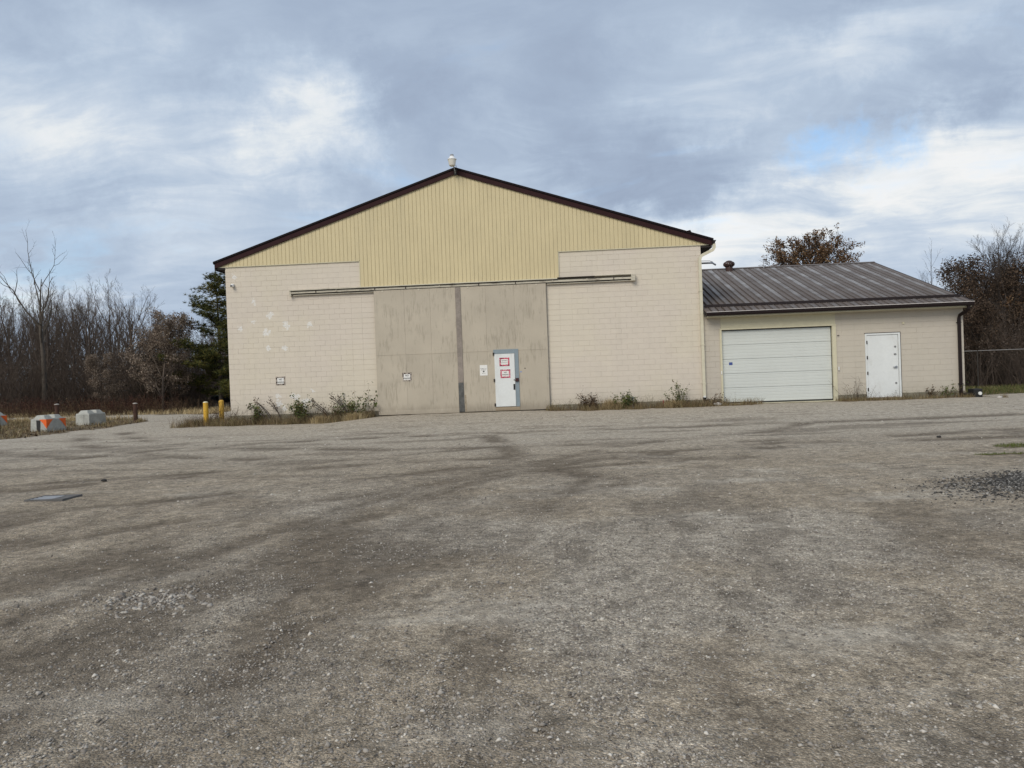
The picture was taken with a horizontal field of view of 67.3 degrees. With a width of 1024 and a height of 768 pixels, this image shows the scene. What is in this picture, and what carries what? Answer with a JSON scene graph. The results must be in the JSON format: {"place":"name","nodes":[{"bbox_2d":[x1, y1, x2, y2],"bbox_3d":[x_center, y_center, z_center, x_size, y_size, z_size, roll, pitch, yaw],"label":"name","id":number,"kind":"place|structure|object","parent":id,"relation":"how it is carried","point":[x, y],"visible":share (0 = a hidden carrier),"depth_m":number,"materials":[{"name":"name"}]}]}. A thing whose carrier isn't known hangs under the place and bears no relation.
{"place":"outdoors","nodes":[
{"label":"outdoors","id":0,"kind":"place"},
{"bbox_2d":[0,416,147,438],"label":"verge grass","id":1,"kind":"structure","parent":0,"point":[8,425],"depth_m":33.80,"materials":[{"name":"brown plant"}]},
{"bbox_2d":[7,406,230,422],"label":"verge grass","id":2,"kind":"structure","parent":0,"point":[189,411],"depth_m":45.70,"materials":[{"name":"plant"}]},
{"bbox_2d":[187,416,229,424],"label":"dry grass","id":3,"kind":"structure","parent":0,"point":[209,421],"depth_m":30.75,"materials":[{"name":"brown plant"}]},
{"bbox_2d":[0,379,1023,767],"bbox_3d":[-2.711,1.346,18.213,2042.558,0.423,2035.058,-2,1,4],"label":"ground","id":4,"kind":"structure","parent":0,"point":[142,473],"depth_m":6.03,"materials":[{"name":"grey gravel"}]},
{"bbox_2d":[0,412,6,425],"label":"barrier block","id":5,"kind":"object","parent":4,"relation":"on","point":[3,419],"depth_m":36.36,"materials":[{"name":"concrete"}]},
{"bbox_2d":[0,321,21,382],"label":"bare tree","id":6,"kind":"object","parent":4,"relation":"on","point":[1,333],"visible":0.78,"depth_m":58.92,"materials":[{"name":"brown plant"}]},
{"bbox_2d":[0,288,25,364],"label":"bare tree","id":7,"kind":"object","parent":4,"relation":"on","point":[7,326],"visible":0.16,"depth_m":76.44,"materials":[{"name":"brown plant"}]},
{"bbox_2d":[0,299,35,405],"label":"bare tree","id":8,"kind":"object","parent":4,"relation":"on","point":[13,318],"visible":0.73,"depth_m":61.48,"materials":[{"name":"brown plant"}]},
{"bbox_2d":[0,287,38,384],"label":"bare tree","id":9,"kind":"object","parent":4,"relation":"on","point":[8,338],"visible":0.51,"depth_m":64.25,"materials":[{"name":"brown plant"}]},
{"bbox_2d":[0,307,50,364],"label":"bare tree","id":10,"kind":"object","parent":4,"relation":"on","point":[13,341],"visible":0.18,"depth_m":70.75,"materials":[{"name":"brown plant"}]},
{"bbox_2d":[0,221,64,410],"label":"dead tree","id":11,"kind":"object","parent":4,"relation":"on","point":[41,333],"visible":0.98,"depth_m":54.08,"materials":[{"name":"brown plant"}]},
{"bbox_2d":[4,291,69,380],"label":"bare tree","id":12,"kind":"object","parent":4,"relation":"on","point":[31,318],"visible":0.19,"depth_m":70.31,"materials":[{"name":"brown plant"}]},
{"bbox_2d":[12,278,67,388],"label":"bare tree","id":13,"kind":"object","parent":4,"relation":"on","point":[23,341],"visible":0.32,"depth_m":63.39,"materials":[{"name":"brown plant"}]},
{"bbox_2d":[8,286,77,394],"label":"bare tree","id":14,"kind":"object","parent":4,"relation":"on","point":[23,327],"visible":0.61,"depth_m":60.37,"materials":[{"name":"brown plant"}]},
{"bbox_2d":[31,414,65,431],"bbox_3d":[-18.401,1.578,30.496,0.703,0.710,1.046,-2,1,9],"label":"barrier block","id":15,"kind":"object","parent":4,"relation":"on","point":[49,422],"depth_m":30.10,"materials":[{"name":"concrete"}]},
{"bbox_2d":[32,301,71,401],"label":"bare tree","id":16,"kind":"object","parent":4,"relation":"on","point":[53,335],"visible":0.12,"depth_m":69.26,"materials":[{"name":"brown plant"}]},
{"bbox_2d":[24,494,81,501],"bbox_3d":[-6.727,1.693,11.280,0.580,0.068,0.460,-2,1,4],"label":"storm drain","id":17,"kind":"object","parent":4,"relation":"on","point":[55,497],"visible":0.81,"depth_m":11.22,"materials":[{"name":"grey metal"}]},
{"bbox_2d":[26,285,81,399],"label":"bare tree","id":18,"kind":"object","parent":4,"relation":"on","point":[47,342],"visible":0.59,"depth_m":58.34,"materials":[{"name":"brown plant"}]},
{"bbox_2d":[54,404,58,413],"bbox_3d":[-21.488,1.517,36.309,0.198,1.165,0.193,-2,1,4],"label":"steel post","id":19,"kind":"object","parent":4,"relation":"on","point":[56,408],"visible":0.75,"depth_m":36.23,"materials":[{"name":"metal"}]},
{"bbox_2d":[27,293,92,391],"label":"bare tree","id":20,"kind":"object","parent":4,"relation":"on","point":[57,331],"visible":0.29,"depth_m":63.32,"materials":[{"name":"brown plant"}]},
{"bbox_2d":[16,290,105,402],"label":"bare tree","id":21,"kind":"object","parent":4,"relation":"on","point":[65,325],"visible":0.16,"depth_m":71.87,"materials":[{"name":"brown plant"}]},
{"bbox_2d":[31,301,105,406],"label":"bare tree","id":22,"kind":"object","parent":4,"relation":"on","point":[79,323],"visible":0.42,"depth_m":62.34,"materials":[{"name":"brown plant"}]},
{"bbox_2d":[44,291,116,395],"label":"bare tree","id":23,"kind":"object","parent":4,"relation":"on","point":[88,335],"visible":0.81,"depth_m":58.17,"materials":[{"name":"brown plant"}]},
{"bbox_2d":[60,280,119,408],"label":"bare tree","id":24,"kind":"object","parent":4,"relation":"on","point":[76,323],"visible":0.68,"depth_m":60.63,"materials":[{"name":"brown plant"}]},
{"bbox_2d":[58,298,122,358],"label":"bare tree","id":25,"kind":"object","parent":4,"relation":"on","point":[83,329],"visible":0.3,"depth_m":62.90,"materials":[{"name":"brown plant"}]},
{"bbox_2d":[76,410,105,425],"bbox_3d":[-18.898,1.525,34.486,0.700,0.710,1.046,-2,1,12],"label":"barrier block","id":26,"kind":"object","parent":4,"relation":"on","point":[87,417],"depth_m":34.09,"materials":[{"name":"concrete"}]},
{"bbox_2d":[0,390,186,416],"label":"red brush","id":27,"kind":"object","parent":4,"relation":"on","point":[46,404],"visible":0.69,"depth_m":50.15,"materials":[{"name":"brown plant"}]},
{"bbox_2d":[74,269,128,398],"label":"bare tree","id":28,"kind":"object","parent":4,"relation":"on","point":[110,332],"visible":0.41,"depth_m":63.96,"materials":[{"name":"brown plant"}]},
{"bbox_2d":[84,351,126,410],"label":"tan leaved tree","id":29,"kind":"object","parent":4,"relation":"on","point":[92,363],"visible":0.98,"depth_m":50.66,"materials":[{"name":"brown plant"}]},
{"bbox_2d":[0,396,213,418],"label":"goldenrod brush","id":30,"kind":"object","parent":4,"relation":"on","point":[89,405],"visible":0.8,"depth_m":47.70,"materials":[{"name":"brown plant"}]},
{"bbox_2d":[0,318,228,414],"bbox_3d":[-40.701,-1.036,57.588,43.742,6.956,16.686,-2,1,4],"label":"thicket","id":31,"kind":"object","parent":4,"relation":"on","point":[29,386],"visible":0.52,"depth_m":54.76,"materials":[{"name":"brown plant"}]},
{"bbox_2d":[90,293,149,396],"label":"bare tree","id":32,"kind":"object","parent":4,"relation":"on","point":[114,323],"visible":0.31,"depth_m":71.54,"materials":[{"name":"brown plant"}]},
{"bbox_2d":[96,282,157,380],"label":"bare tree","id":33,"kind":"object","parent":4,"relation":"on","point":[132,333],"visible":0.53,"depth_m":60.36,"materials":[{"name":"brown plant"}]},
{"bbox_2d":[88,285,167,397],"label":"bare tree","id":34,"kind":"object","parent":4,"relation":"on","point":[129,326],"visible":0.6,"depth_m":57.42,"materials":[{"name":"brown plant"}]},
{"bbox_2d":[133,403,137,420],"bbox_3d":[-17.463,1.423,35.648,0.198,1.105,0.193,-2,1,4],"label":"steel post","id":35,"kind":"object","parent":4,"relation":"on","point":[135,412],"visible":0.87,"depth_m":35.57,"materials":[{"name":"metal"}]},
{"bbox_2d":[122,354,170,406],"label":"conifer","id":36,"kind":"object","parent":4,"relation":"on","point":[144,386],"visible":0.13,"depth_m":53.19,"materials":[{"name":"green plant"}]},
{"bbox_2d":[123,294,169,356],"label":"bare tree","id":37,"kind":"object","parent":4,"relation":"on","point":[138,314],"visible":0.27,"depth_m":58.93,"materials":[{"name":"brown plant"}]},
{"bbox_2d":[60,583,242,620],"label":"gravel","id":38,"kind":"structure","parent":4,"relation":"on","point":[152,600],"depth_m":5.82,"materials":[{"name":"grey gravel"}]},
{"bbox_2d":[118,326,195,409],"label":"tan leaved tree","id":39,"kind":"object","parent":4,"relation":"on","point":[186,379],"visible":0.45,"depth_m":51.81,"materials":[{"name":"brown plant"}]},
{"bbox_2d":[140,314,176,408],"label":"bare tree","id":40,"kind":"object","parent":4,"relation":"on","point":[146,337],"visible":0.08,"depth_m":57.19,"materials":[{"name":"brown plant"}]},
{"bbox_2d":[120,306,204,411],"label":"tan leaved tree","id":41,"kind":"object","parent":4,"relation":"on","point":[173,328],"visible":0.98,"depth_m":50.08,"materials":[{"name":"brown plant"}]},
{"bbox_2d":[157,271,229,399],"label":"pine tree","id":42,"kind":"object","parent":4,"relation":"on","point":[208,355],"visible":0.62,"depth_m":51.79,"materials":[{"name":"green plant"}]},
{"bbox_2d":[203,401,208,425],"bbox_3d":[-11.913,1.251,29.927,0.191,1.142,0.191,-2,1,4],"label":"bollard","id":43,"kind":"object","parent":4,"relation":"on","point":[205,408],"visible":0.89,"depth_m":29.85,"materials":[{"name":"yellow metal"}]},
{"bbox_2d":[193,317,227,363],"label":"bare tree","id":44,"kind":"object","parent":4,"relation":"on","point":[208,338],"visible":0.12,"depth_m":64.26,"materials":[{"name":"brown plant"}]},
{"bbox_2d":[198,317,228,403],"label":"bare tree","id":45,"kind":"object","parent":4,"relation":"on","point":[212,341],"visible":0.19,"depth_m":64.86,"materials":[{"name":"brown plant"}]},
{"bbox_2d":[207,403,234,419],"bbox_3d":[-11.339,1.085,29.921,1.393,1.109,1.354,-2,1,33],"label":"weed","id":46,"kind":"object","parent":4,"relation":"on","point":[220,411],"visible":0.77,"depth_m":29.94,"materials":[{"name":"brown plant"}]},
{"bbox_2d":[211,396,230,405],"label":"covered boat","id":47,"kind":"object","parent":4,"relation":"on","point":[225,399],"visible":0.16,"depth_m":57.22,"materials":[{"name":"black"}]},
{"bbox_2d":[219,400,224,420],"bbox_3d":[-11.559,1.223,30.606,0.191,1.182,0.191,-2,1,4],"label":"bollard","id":48,"kind":"object","parent":4,"relation":"on","point":[221,403],"visible":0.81,"depth_m":30.52,"materials":[{"name":"yellow metal"}]},
{"bbox_2d":[246,403,266,422],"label":"weed","id":49,"kind":"object","parent":4,"relation":"on","point":[256,418],"visible":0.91,"depth_m":29.62,"materials":[{"name":"green plant"}]},
{"bbox_2d":[247,397,272,420],"bbox_3d":[-9.629,1.053,29.546,1.227,1.136,0.536,-2,1,4],"label":"dead sumac","id":50,"kind":"object","parent":4,"relation":"on","point":[260,408],"visible":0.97,"depth_m":29.57,"materials":[{"name":"brown plant"}]},
{"bbox_2d":[159,403,380,427],"bbox_3d":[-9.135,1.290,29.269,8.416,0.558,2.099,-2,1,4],"label":"dry grass","id":51,"kind":"structure","parent":4,"relation":"on","point":[236,423],"depth_m":29.06,"materials":[{"name":"brown plant"}]},
{"bbox_2d":[264,399,283,421],"bbox_3d":[-9.133,1.024,29.622,0.817,1.148,0.399,-2,1,-12],"label":"dead sumac","id":52,"kind":"object","parent":4,"relation":"on","point":[275,408],"visible":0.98,"depth_m":29.56,"materials":[{"name":"brown plant"}]},
{"bbox_2d":[283,392,311,419],"bbox_3d":[-8.108,0.915,29.518,1.275,1.231,1.228,-2,1,-5],"label":"weed","id":53,"kind":"object","parent":4,"relation":"on","point":[298,407],"visible":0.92,"depth_m":29.27,"materials":[{"name":"green plant"}]},
{"bbox_2d":[309,398,329,416],"bbox_3d":[-7.269,1.015,29.489,1.036,1.041,0.601,-2,1,-16],"label":"dead sumac","id":54,"kind":"object","parent":4,"relation":"on","point":[314,402],"visible":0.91,"depth_m":29.36,"materials":[{"name":"brown plant"}]},
{"bbox_2d":[306,415,333,423],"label":"grass tuft","id":55,"kind":"object","parent":4,"relation":"on","point":[318,421],"visible":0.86,"depth_m":28.67,"materials":[{"name":"plant"}]},
{"bbox_2d":[329,393,349,414],"bbox_3d":[-6.553,0.836,29.384,0.950,1.225,0.622,-2,1,32],"label":"dead sumac","id":56,"kind":"object","parent":4,"relation":"on","point":[331,398],"visible":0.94,"depth_m":29.41,"materials":[{"name":"brown plant"}]},
{"bbox_2d":[330,401,356,420],"bbox_3d":[-6.426,1.035,29.086,1.077,0.844,1.286,-2,1,-17],"label":"weed","id":57,"kind":"object","parent":4,"relation":"on","point":[337,410],"visible":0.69,"depth_m":29.04,"materials":[{"name":"plant"}]},
{"bbox_2d":[334,391,368,416],"bbox_3d":[-6.228,0.825,29.315,1.532,1.163,1.298,-2,1,31],"label":"weed","id":58,"kind":"object","parent":4,"relation":"on","point":[351,407],"visible":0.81,"depth_m":29.23,"materials":[{"name":"green plant"}]},
{"bbox_2d":[342,412,366,420],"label":"grass tuft","id":59,"kind":"object","parent":4,"relation":"on","point":[355,416],"visible":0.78,"depth_m":28.67,"materials":[{"name":"plant"}]},
{"bbox_2d":[365,383,377,415],"bbox_3d":[-5.393,0.588,29.463,0.630,1.439,0.797,-2,1,4],"label":"weed","id":60,"kind":"object","parent":4,"relation":"on","point":[375,404],"visible":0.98,"depth_m":29.38,"materials":[{"name":"green plant"}]},
{"bbox_2d":[213,167,715,422],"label":"warehouse","id":61,"kind":"structure","parent":4,"relation":"on","point":[443,286],"depth_m":29.27,"materials":[{"name":"paint"}]},
{"bbox_2d":[276,376,284,384],"bbox_3d":[-8.994,-0.122,29.864,0.370,0.330,0.009,-2,1,4],"label":"no parking sign","id":62,"kind":"object","parent":61,"relation":"attached to","point":[280,380],"visible":1,"depth_m":29.86,"materials":[{"name":"metal"}]},
{"bbox_2d":[402,372,411,380],"bbox_3d":[-4.019,-0.270,29.420,0.360,0.330,0.009,-2,1,4],"label":"no parking sign","id":63,"kind":"object","parent":61,"relation":"attached to","point":[406,376],"visible":1,"depth_m":29.42,"materials":[{"name":"metal"}]},
{"bbox_2d":[374,287,459,414],"bbox_3d":[-3.619,-1.245,29.405,3.210,4.780,0.105,-2,1,4],"label":"sliding door","id":64,"kind":"structure","parent":61,"relation":"in","point":[415,329],"depth_m":29.39,"materials":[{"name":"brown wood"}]},
{"bbox_2d":[447,154,456,174],"bbox_3d":[-2.243,-8.274,28.950,0.344,0.705,0.500,-2,1,4],"label":"yard light","id":65,"kind":"object","parent":61,"relation":"attached to","point":[451,159],"visible":1,"depth_m":28.79,"materials":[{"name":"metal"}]},
{"bbox_2d":[480,365,487,375],"bbox_3d":[-1.077,-0.521,29.228,0.290,0.400,0.008,-2,1,4],"label":"paper notice","id":66,"kind":"object","parent":61,"relation":"attached to","point":[483,370],"visible":1,"depth_m":29.23,"materials":[{"name":"white paper"}]},
{"bbox_2d":[455,283,549,411],"bbox_3d":[-0.365,-1.370,29.174,3.460,4.765,0.145,-2,1,4],"label":"sliding door","id":67,"kind":"structure","parent":61,"relation":"in","point":[494,322],"depth_m":29.16,"materials":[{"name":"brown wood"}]},
{"bbox_2d":[499,357,509,365],"bbox_3d":[-0.288,-0.840,29.136,0.380,0.320,0.008,-2,1,4],"label":"notice","id":68,"kind":"object","parent":61,"relation":"attached to","point":[503,361],"visible":1,"depth_m":29.13,"materials":[{"name":"paper"}]},
{"bbox_2d":[500,369,510,377],"bbox_3d":[-0.251,-0.391,29.139,0.380,0.320,0.009,-2,1,4],"label":"no parking sign","id":69,"kind":"object","parent":61,"relation":"attached to","point":[505,373],"visible":1,"depth_m":29.14,"materials":[{"name":"metal"}]},
{"bbox_2d":[701,261,715,265],"bbox_3d":[7.553,-4.709,29.952,0.807,0.280,0.240,-2,1,4],"label":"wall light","id":70,"kind":"object","parent":61,"relation":"attached to","point":[711,262],"visible":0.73,"depth_m":29.92,"materials":[{"name":"grey metal"}]},
{"bbox_2d":[577,395,598,407],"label":"weed","id":71,"kind":"object","parent":4,"relation":"on","point":[591,398],"visible":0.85,"depth_m":28.65,"materials":[{"name":"green plant"}]},
{"bbox_2d":[593,397,622,409],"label":"grass tuft","id":72,"kind":"object","parent":4,"relation":"on","point":[610,402],"visible":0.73,"depth_m":28.36,"materials":[{"name":"plant"}]},
{"bbox_2d":[610,389,636,408],"bbox_3d":[4.084,0.594,28.474,0.907,0.766,1.016,-2,1,32],"label":"weed","id":73,"kind":"object","parent":4,"relation":"on","point":[628,399],"visible":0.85,"depth_m":28.42,"materials":[{"name":"green plant"}]},
{"bbox_2d":[546,392,766,410],"bbox_3d":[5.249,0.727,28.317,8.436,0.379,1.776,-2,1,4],"label":"dry grass","id":74,"kind":"structure","parent":4,"relation":"on","point":[661,405],"depth_m":28.11,"materials":[{"name":"brown plant"}]},
{"bbox_2d":[661,399,687,407],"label":"grass tuft","id":75,"kind":"object","parent":4,"relation":"on","point":[668,402],"visible":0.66,"depth_m":28.09,"materials":[{"name":"plant"}]},
{"bbox_2d":[664,380,689,402],"bbox_3d":[6.199,0.353,28.553,0.830,1.068,1.344,-2,1,42],"label":"weed","id":76,"kind":"object","parent":4,"relation":"on","point":[678,394],"visible":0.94,"depth_m":28.31,"materials":[{"name":"green plant"}]},
{"bbox_2d":[707,389,725,402],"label":"weed","id":77,"kind":"object","parent":4,"relation":"on","point":[708,399],"visible":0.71,"depth_m":28.38,"materials":[{"name":"green plant"}]},
{"bbox_2d":[761,223,864,265],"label":"oak tree","id":78,"kind":"object","parent":4,"relation":"on","point":[823,253],"visible":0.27,"depth_m":56.85,"materials":[{"name":"brown plant"}]},
{"bbox_2d":[702,260,974,403],"bbox_3d":[12.447,-2.412,36.554,9.545,6.950,17.356,-2,1,4],"label":"garage annex","id":79,"kind":"object","parent":4,"relation":"on","point":[797,333],"visible":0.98,"depth_m":28.65,"materials":[{"name":"paint"}]},
{"bbox_2d":[723,260,734,270],"bbox_3d":[10.217,-5.544,36.184,0.532,0.540,0.532,-2,1,4],"label":"roof vent","id":80,"kind":"object","parent":79,"relation":"on","point":[728,265],"visible":0.97,"depth_m":36.03,"materials":[{"name":"metal"}]},
{"bbox_2d":[722,326,832,403],"bbox_3d":[9.900,-0.710,28.745,4.030,2.761,0.070,-2,1,4],"label":"overhead door","id":81,"kind":"structure","parent":79,"relation":"in","point":[792,363],"depth_m":28.73,"materials":[{"name":"white metal"}]},
{"bbox_2d":[866,334,898,396],"bbox_3d":[13.694,-0.661,28.394,1.140,2.300,0.125,-2,1,4],"label":"man door","id":82,"kind":"structure","parent":79,"relation":"in","point":[882,350],"depth_m":28.39,"materials":[{"name":"white metal"}]},
{"bbox_2d":[833,381,863,398],"bbox_3d":[12.332,0.181,28.156,1.185,0.956,0.809,-2,1,-6],"label":"weed","id":83,"kind":"object","parent":4,"relation":"on","point":[849,390],"visible":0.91,"depth_m":28.22,"materials":[{"name":"green plant"}]},
{"bbox_2d":[843,388,968,398],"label":"dead weeds","id":84,"kind":"object","parent":4,"relation":"on","point":[915,394],"visible":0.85,"depth_m":28.05,"materials":[{"name":"brown plant"}]},
{"bbox_2d":[833,393,1006,401],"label":"dry grass","id":85,"kind":"structure","parent":4,"relation":"on","point":[855,399],"depth_m":27.85,"materials":[{"name":"brown plant"}]},
{"bbox_2d":[919,237,939,284],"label":"bare sapling","id":86,"kind":"object","parent":4,"relation":"on","point":[931,268],"visible":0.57,"depth_m":56.62,"materials":[{"name":"brown plant"}]},
{"bbox_2d":[925,384,939,397],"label":"weed","id":87,"kind":"object","parent":4,"relation":"on","point":[930,392],"visible":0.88,"depth_m":28.03,"materials":[{"name":"green plant"}]},
{"bbox_2d":[940,385,955,396],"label":"weed","id":88,"kind":"object","parent":4,"relation":"on","point":[945,391],"visible":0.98,"depth_m":27.90,"materials":[{"name":"plant"}]},
{"bbox_2d":[963,389,982,396],"bbox_3d":[16.739,0.351,27.907,0.487,0.350,0.487,-2,1,4],"label":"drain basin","id":89,"kind":"object","parent":4,"relation":"on","point":[975,391],"visible":0.84,"depth_m":27.71,"materials":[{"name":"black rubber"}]},
{"bbox_2d":[929,255,1023,370],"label":"oak tree","id":90,"kind":"object","parent":4,"relation":"on","point":[953,287],"visible":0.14,"depth_m":46.04,"materials":[{"name":"brown plant"}]},
{"bbox_2d":[936,266,1023,372],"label":"oak tree","id":91,"kind":"object","parent":4,"relation":"on","point":[996,291],"visible":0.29,"depth_m":45.16,"materials":[{"name":"brown plant"}]},
{"bbox_2d":[940,248,1023,355],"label":"oak tree","id":92,"kind":"object","parent":4,"relation":"on","point":[969,268],"visible":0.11,"depth_m":50.26,"materials":[{"name":"brown plant"}]},
{"bbox_2d":[950,217,1023,331],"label":"bare tree","id":93,"kind":"object","parent":4,"relation":"on","point":[994,252],"visible":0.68,"depth_m":45.92,"materials":[{"name":"brown plant"}]},
{"bbox_2d":[963,298,1022,384],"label":"oak tree","id":94,"kind":"object","parent":4,"relation":"on","point":[982,313],"visible":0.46,"depth_m":41.75,"materials":[{"name":"brown plant"}]},
{"bbox_2d":[963,298,1023,386],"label":"thicket","id":95,"kind":"object","parent":4,"relation":"on","point":[1011,366],"visible":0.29,"depth_m":41.14,"materials":[{"name":"brown plant"}]},
{"bbox_2d":[964,349,1023,386],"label":"chain link fence","id":96,"kind":"object","parent":4,"relation":"on","point":[990,363],"visible":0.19,"depth_m":38.67,"materials":[{"name":"metal"}]},
{"bbox_2d":[966,223,1023,352],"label":"bare tree","id":97,"kind":"object","parent":4,"relation":"on","point":[1017,253],"visible":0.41,"depth_m":47.46,"materials":[{"name":"brown plant"}]},
{"bbox_2d":[975,442,1023,454],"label":"moss patch","id":98,"kind":"object","parent":4,"relation":"on","point":[1004,445],"visible":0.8,"depth_m":13.09,"materials":[{"name":"green plant"}]},
{"bbox_2d":[976,253,1023,382],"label":"bare tree","id":99,"kind":"object","parent":4,"relation":"on","point":[995,271],"visible":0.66,"depth_m":44.04,"materials":[{"name":"brown plant"}]},
{"bbox_2d":[995,236,1023,267],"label":"bare tree","id":100,"kind":"object","parent":4,"relation":"on","point":[1005,250],"visible":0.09,"depth_m":51.87,"materials":[{"name":"plant"}]},
{"bbox_2d":[0,0,1023,389],"label":"sky","id":101,"kind":"structure","parent":0,"point":[157,142],"materials":[{"name":"grey"}]},
{"bbox_2d":[1,401,1023,493],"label":"gravel","id":102,"kind":"structure","parent":0,"point":[524,444],"depth_m":17.49,"materials":[{"name":"grey gravel"}]},
{"bbox_2d":[881,468,1023,509],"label":"dark gravel","id":103,"kind":"structure","parent":0,"point":[1009,481],"depth_m":9.21,"materials":[{"name":"grey gravel"}]},
{"bbox_2d":[965,383,1023,394],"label":"green grass","id":104,"kind":"structure","parent":0,"point":[998,389],"depth_m":34.90,"materials":[{"name":"green plant"}]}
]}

